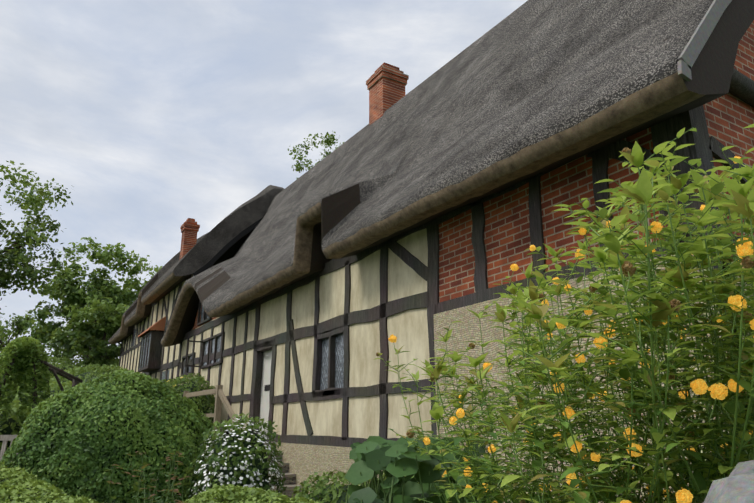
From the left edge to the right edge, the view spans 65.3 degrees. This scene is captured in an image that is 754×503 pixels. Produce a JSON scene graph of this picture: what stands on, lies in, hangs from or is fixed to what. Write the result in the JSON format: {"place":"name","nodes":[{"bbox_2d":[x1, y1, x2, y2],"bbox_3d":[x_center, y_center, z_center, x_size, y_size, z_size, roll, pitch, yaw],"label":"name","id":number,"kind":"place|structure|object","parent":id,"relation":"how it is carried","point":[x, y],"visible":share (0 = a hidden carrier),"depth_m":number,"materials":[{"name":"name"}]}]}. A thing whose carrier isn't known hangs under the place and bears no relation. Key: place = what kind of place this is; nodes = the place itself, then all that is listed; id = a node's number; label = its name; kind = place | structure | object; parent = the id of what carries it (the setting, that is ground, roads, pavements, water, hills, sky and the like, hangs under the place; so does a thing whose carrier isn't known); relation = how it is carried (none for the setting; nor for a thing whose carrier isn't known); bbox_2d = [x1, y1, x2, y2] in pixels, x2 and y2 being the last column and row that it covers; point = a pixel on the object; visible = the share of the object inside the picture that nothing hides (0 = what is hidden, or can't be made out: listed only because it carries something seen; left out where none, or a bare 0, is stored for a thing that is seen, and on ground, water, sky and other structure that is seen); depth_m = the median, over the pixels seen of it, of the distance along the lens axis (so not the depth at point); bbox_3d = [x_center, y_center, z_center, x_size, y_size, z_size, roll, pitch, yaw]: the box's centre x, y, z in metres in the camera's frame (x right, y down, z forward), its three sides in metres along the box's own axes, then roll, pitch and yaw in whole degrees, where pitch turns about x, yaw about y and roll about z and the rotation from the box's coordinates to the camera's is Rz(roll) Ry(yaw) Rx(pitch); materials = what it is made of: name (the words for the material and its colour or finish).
{"place":"outdoors","nodes":[
{"label":"outdoors","id":0,"kind":"place"},
{"bbox_2d":[0,354,82,427],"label":"rustic arch poles","id":1,"kind":"object","parent":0,"point":[66,375],"visible":0.25,"depth_m":15.25,"materials":[{"name":"wood"}]},
{"bbox_2d":[105,451,190,502],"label":"plant","id":2,"kind":"object","parent":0,"point":[174,490],"depth_m":3.92,"materials":[{"name":"green plant"}]},
{"bbox_2d":[0,461,321,502],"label":"hedge","id":3,"kind":"object","parent":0,"point":[21,481],"depth_m":4.05,"materials":[{"name":"green plant"}]},
{"bbox_2d":[183,385,242,435],"bbox_3d":[-3.053,3.718,10.943,0.100,2.400,4.850,10,-19,-30],"label":"step handrail","id":4,"kind":"object","parent":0,"point":[220,398],"visible":0.44,"depth_m":11.04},
{"bbox_2d":[0,0,527,364],"label":"sky","id":5,"kind":"structure","parent":0,"point":[158,115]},
{"bbox_2d":[78,372,531,502],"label":"shrubs","id":6,"kind":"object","parent":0,"point":[318,487],"depth_m":7.79,"materials":[{"name":"green plant"}]},
{"bbox_2d":[345,435,489,502],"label":"hollyhock plant","id":7,"kind":"object","parent":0,"point":[381,450],"depth_m":2.84,"materials":[{"name":"green plant"}]},
{"bbox_2d":[119,113,722,446],"bbox_3d":[-5.510,2.879,17.949,0.120,5.392,31.704,10,-19,-30],"label":"timber framing","id":8,"kind":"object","parent":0,"point":[669,129],"depth_m":8.84,"materials":[{"name":"black wood"}]},
{"bbox_2d":[120,228,431,438],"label":"wall","id":9,"kind":"structure","parent":8,"relation":"attached to","point":[408,329],"depth_m":9.56,"materials":[{"name":"beige paint"}]},
{"bbox_2d":[138,316,165,371],"bbox_3d":[-8.780,3.590,22.744,0.570,1.970,2.300,10,-19,-30],"label":"oriel window","id":10,"kind":"structure","parent":9,"relation":"attached to","point":[150,354],"depth_m":22.02,"materials":[{"name":"brown glass"}]},
{"bbox_2d":[109,185,283,343],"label":"thatched roof","id":11,"kind":"structure","parent":9,"relation":"on","point":[170,275],"depth_m":21.44,"materials":[{"name":"wicker"}]},
{"bbox_2d":[179,218,199,259],"bbox_3d":[-7.739,0.078,24.060,0.640,2.950,0.640,10,-19,-30],"label":"chimney","id":12,"kind":"object","parent":11,"relation":"on","point":[189,227],"visible":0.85,"depth_m":24.04,"materials":[{"name":"brick"}]},
{"bbox_2d":[181,301,224,375],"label":"window frames","id":13,"kind":"structure","parent":9,"relation":"attached to","point":[187,355],"depth_m":16.80,"materials":[{"name":"black wood"}]},
{"bbox_2d":[193,218,262,275],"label":"tall roof verge shadow","id":14,"kind":"object","parent":9,"relation":"attached to","point":[220,253],"visible":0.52,"depth_m":20.52},
{"bbox_2d":[131,259,343,389],"bbox_3d":[-6.109,3.016,18.945,0.074,3.760,22.080,10,-19,-30],"label":"window glass","id":15,"kind":"object","parent":9,"relation":"attached to","point":[339,360],"visible":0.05,"depth_m":10.32,"materials":[{"name":"glass"}]},
{"bbox_2d":[255,348,271,431],"bbox_3d":[-2.359,3.007,12.574,0.160,1.840,1.050,10,-19,-30],"label":"door frame","id":16,"kind":"structure","parent":9,"relation":"attached to","point":[257,397],"depth_m":12.94,"materials":[{"name":"black wood"}]},
{"bbox_2d":[259,350,271,433],"bbox_3d":[-2.346,3.024,12.596,0.130,1.820,0.940,10,-19,-30],"label":"door leaf","id":17,"kind":"object","parent":9,"relation":"attached to","point":[265,384],"visible":0.42,"depth_m":12.80,"materials":[{"name":"white wood"}]},
{"bbox_2d":[161,0,753,346],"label":"thatch roof","id":18,"kind":"object","parent":9,"relation":"on","point":[528,89],"visible":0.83,"depth_m":8.26,"materials":[{"name":"grey wicker"}]},
{"bbox_2d":[366,62,408,125],"bbox_3d":[0.279,-3.502,15.912,0.860,3.250,0.860,10,-19,-30],"label":"chimney","id":19,"kind":"object","parent":18,"relation":"on","point":[386,83],"visible":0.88,"depth_m":15.87,"materials":[{"name":"brick"}]},
{"bbox_2d":[677,0,731,81],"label":"flashing","id":20,"kind":"object","parent":18,"relation":"on","point":[690,53],"visible":0.9,"depth_m":4.63,"materials":[{"name":"grey metal"}]},
{"bbox_2d":[193,127,746,502],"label":"front wall","id":21,"kind":"structure","parent":0,"point":[507,241],"depth_m":6.60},
{"bbox_2d":[663,37,753,444],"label":"timber framing","id":22,"kind":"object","parent":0,"point":[705,148],"depth_m":5.05,"materials":[{"name":"black wood"}]},
{"bbox_2d":[703,20,753,346],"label":"gable wall","id":23,"kind":"structure","parent":0,"point":[729,117],"depth_m":5.47,"materials":[{"name":"red brick"}]},
{"bbox_3d":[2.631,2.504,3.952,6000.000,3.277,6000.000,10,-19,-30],"label":"ground","id":24,"kind":"structure","parent":0,"visible":0},
{"bbox_2d":[0,435,17,467],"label":"garden bench","id":25,"kind":"object","parent":24,"relation":"on","point":[5,439],"visible":0.1,"depth_m":7.68,"materials":[{"name":"grey wood"}]},
{"bbox_2d":[0,336,50,459],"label":"arch climber leaves","id":26,"kind":"object","parent":24,"relation":"on","point":[24,349],"visible":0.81,"depth_m":14.87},
{"bbox_2d":[0,311,63,362],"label":"tree","id":27,"kind":"object","parent":24,"relation":"on","point":[24,324],"depth_m":50.51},
{"bbox_2d":[0,160,73,314],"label":"overhanging tree","id":28,"kind":"object","parent":24,"relation":"on","point":[12,258],"depth_m":11.28,"materials":[{"name":"green plant"}]},
{"bbox_2d":[0,355,126,451],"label":"shrub","id":29,"kind":"object","parent":24,"relation":"on","point":[15,405],"depth_m":24.91,"materials":[{"name":"green plant"}]},
{"bbox_2d":[46,295,129,371],"bbox_3d":[-15.455,6.047,33.175,5.864,6.762,5.316,10,-19,-30],"label":"tree","id":30,"kind":"object","parent":24,"relation":"on","point":[90,335],"depth_m":32.17,"materials":[{"name":"green plant"}]},
{"bbox_2d":[28,237,149,366],"bbox_3d":[-18.837,4.840,38.798,7.672,11.900,7.260,10,-19,-30],"label":"tree","id":31,"kind":"object","parent":24,"relation":"on","point":[72,291],"depth_m":38.35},
{"bbox_2d":[8,380,203,502],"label":"topiary","id":32,"kind":"object","parent":24,"relation":"on","point":[112,437],"visible":0.12,"depth_m":5.82,"materials":[{"name":"green plant"}]},
{"bbox_2d":[0,369,216,502],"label":"topiary bush leaves","id":33,"kind":"object","parent":32,"relation":"on","point":[145,411],"visible":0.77,"depth_m":5.77,"materials":[{"name":"green plant"}]},
{"bbox_2d":[124,258,162,306],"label":"tree","id":34,"kind":"object","parent":24,"relation":"on","point":[156,270],"visible":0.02,"depth_m":46.58,"materials":[{"name":"green plant"}]},
{"bbox_2d":[181,413,286,501],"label":"shrub","id":35,"kind":"object","parent":24,"relation":"on","point":[273,466],"depth_m":5.66,"materials":[{"name":"plant"}]},
{"bbox_2d":[210,442,302,500],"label":"stone steps","id":36,"kind":"structure","parent":24,"relation":"on","point":[290,482],"depth_m":10.39,"materials":[{"name":"grey stone"}]},
{"bbox_2d":[288,131,343,178],"bbox_3d":[-2.682,1.336,33.802,5.462,17.012,4.925,10,-19,-30],"label":"tree","id":37,"kind":"object","parent":24,"relation":"on","point":[331,137],"visible":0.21,"depth_m":34.67,"materials":[{"name":"green plant"}]},
{"bbox_2d":[374,124,753,502],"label":"flowering shrub","id":38,"kind":"object","parent":24,"relation":"on","point":[641,190],"depth_m":1.71,"materials":[{"name":"green plant"}]},
{"bbox_2d":[703,460,753,502],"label":"boulder","id":39,"kind":"object","parent":24,"relation":"on","point":[736,485],"visible":1,"depth_m":1.00,"materials":[{"name":"grey stone"}]}
]}

